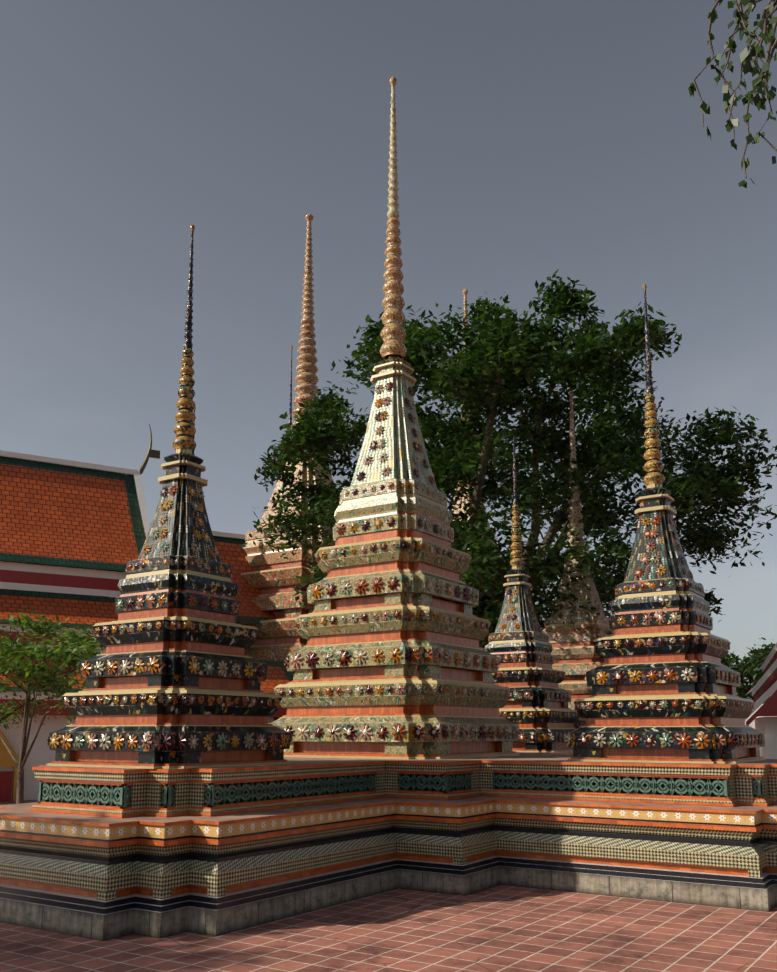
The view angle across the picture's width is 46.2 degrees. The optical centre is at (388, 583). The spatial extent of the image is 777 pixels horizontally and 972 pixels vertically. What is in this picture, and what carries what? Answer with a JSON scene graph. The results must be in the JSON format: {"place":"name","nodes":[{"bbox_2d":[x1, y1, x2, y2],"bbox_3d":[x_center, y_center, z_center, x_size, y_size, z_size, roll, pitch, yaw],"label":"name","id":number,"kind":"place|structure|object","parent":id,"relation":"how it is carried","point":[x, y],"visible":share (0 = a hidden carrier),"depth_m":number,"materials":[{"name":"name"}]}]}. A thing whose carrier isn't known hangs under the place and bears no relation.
{"place":"outdoors","nodes":[
{"label":"outdoors","id":0,"kind":"place"},
{"bbox_2d":[0,800,776,971],"bbox_3d":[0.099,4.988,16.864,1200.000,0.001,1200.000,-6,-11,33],"label":"ground","id":1,"kind":"structure","parent":0,"point":[502,928],"depth_m":9.68,"materials":[{"name":"tile"}]},
{"bbox_2d":[0,610,105,803],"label":"tree","id":2,"kind":"object","parent":1,"relation":"on","point":[45,677],"visible":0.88,"depth_m":17.03,"materials":[{"name":"green plant"}]},
{"bbox_2d":[0,424,293,801],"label":"temple hall","id":3,"kind":"structure","parent":1,"relation":"on","point":[73,535],"depth_m":35.09,"materials":[{"name":"orange tile"}]},
{"bbox_2d":[0,751,776,940],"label":"platform base","id":4,"kind":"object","parent":1,"relation":"on","point":[99,873],"depth_m":11.86,"materials":[{"name":"tile"}]},
{"bbox_2d":[47,224,291,768],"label":"chedi","id":5,"kind":"structure","parent":4,"relation":"on","point":[173,674],"depth_m":12.13,"materials":[{"name":"tile"}]},
{"bbox_2d":[192,407,195,454],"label":"chedi","id":6,"kind":"structure","parent":4,"relation":"on","point":[194,426],"depth_m":21.39,"materials":[{"name":"tile"}]},
{"bbox_2d":[268,77,519,758],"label":"chedi","id":7,"kind":"structure","parent":4,"relation":"on","point":[391,659],"depth_m":16.56,"materials":[{"name":"beige tile"}]},
{"bbox_2d":[38,771,776,808],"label":"plinth","id":8,"kind":"structure","parent":4,"relation":"on","point":[168,795],"depth_m":12.57,"materials":[{"name":"tile"}]},
{"bbox_2d":[485,428,579,751],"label":"chedi","id":9,"kind":"structure","parent":4,"relation":"on","point":[540,712],"depth_m":21.46,"materials":[{"name":"tile"}]},
{"bbox_2d":[564,284,765,763],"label":"chedi","id":10,"kind":"structure","parent":4,"relation":"on","point":[663,681],"depth_m":13.94,"materials":[{"name":"tile"}]},
{"bbox_2d":[241,269,776,648],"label":"tree","id":11,"kind":"object","parent":1,"relation":"on","point":[503,366],"visible":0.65,"depth_m":26.47,"materials":[{"name":"green plant"}]},
{"bbox_2d":[721,654,754,684],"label":"tree","id":12,"kind":"object","parent":1,"relation":"on","point":[735,663],"visible":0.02,"depth_m":116.25,"materials":[{"name":"green plant"}]},
{"bbox_2d":[721,651,769,703],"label":"tree","id":13,"kind":"object","parent":1,"relation":"on","point":[743,689],"visible":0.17,"depth_m":107.02,"materials":[{"name":"green plant"}]},
{"bbox_2d":[745,643,776,758],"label":"temple building","id":14,"kind":"structure","parent":1,"relation":"on","point":[767,726],"depth_m":35.19,"materials":[{"name":"white paint"}]},
{"bbox_2d":[746,637,776,683],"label":"tree","id":15,"kind":"object","parent":1,"relation":"on","point":[761,654],"visible":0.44,"depth_m":100.19,"materials":[{"name":"green plant"}]},
{"bbox_2d":[0,0,776,698],"label":"sky","id":16,"kind":"structure","parent":0,"point":[536,139],"materials":[{"name":"grey"}]},
{"bbox_2d":[688,0,776,187],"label":"hanging tree branches","id":17,"kind":"object","parent":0,"point":[767,35],"visible":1,"depth_m":5.99,"materials":[{"name":"green plant"}]},
{"bbox_2d":[745,704,776,728],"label":"roof trim","id":18,"kind":"structure","parent":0,"point":[752,724],"depth_m":70.49,"materials":[{"name":"white paint"}]},
{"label":"plinth","id":19,"kind":"object","parent":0,"visible":0},
{"bbox_2d":[452,289,503,647],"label":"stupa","id":20,"kind":"object","parent":19,"relation":"on","point":[465,292],"visible":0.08,"depth_m":47.64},
{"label":"plinth","id":21,"kind":"object","parent":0,"visible":0},
{"bbox_2d":[235,214,335,720],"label":"chedi","id":22,"kind":"structure","parent":21,"relation":"on","point":[272,577],"depth_m":39.92,"materials":[{"name":"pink tile"}]},
{"bbox_3d":[4.940,5.407,24.356,5.600,1.600,5.600,-6,-11,33],"label":"plinth","id":23,"kind":"object","parent":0,"visible":0},
{"bbox_2d":[542,391,611,728],"bbox_3d":[5.224,-0.454,25.256,3.392,10.259,3.392,-6,-11,33],"label":"stupa","id":24,"kind":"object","parent":23,"relation":"on","point":[577,659],"visible":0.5,"depth_m":24.33,"materials":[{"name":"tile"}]},
{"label":"plinth","id":25,"kind":"object","parent":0,"visible":0},
{"bbox_2d":[289,345,292,432],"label":"spire","id":26,"kind":"structure","parent":25,"relation":"on","point":[290,412],"depth_m":56.20,"materials":[{"name":"tile"}]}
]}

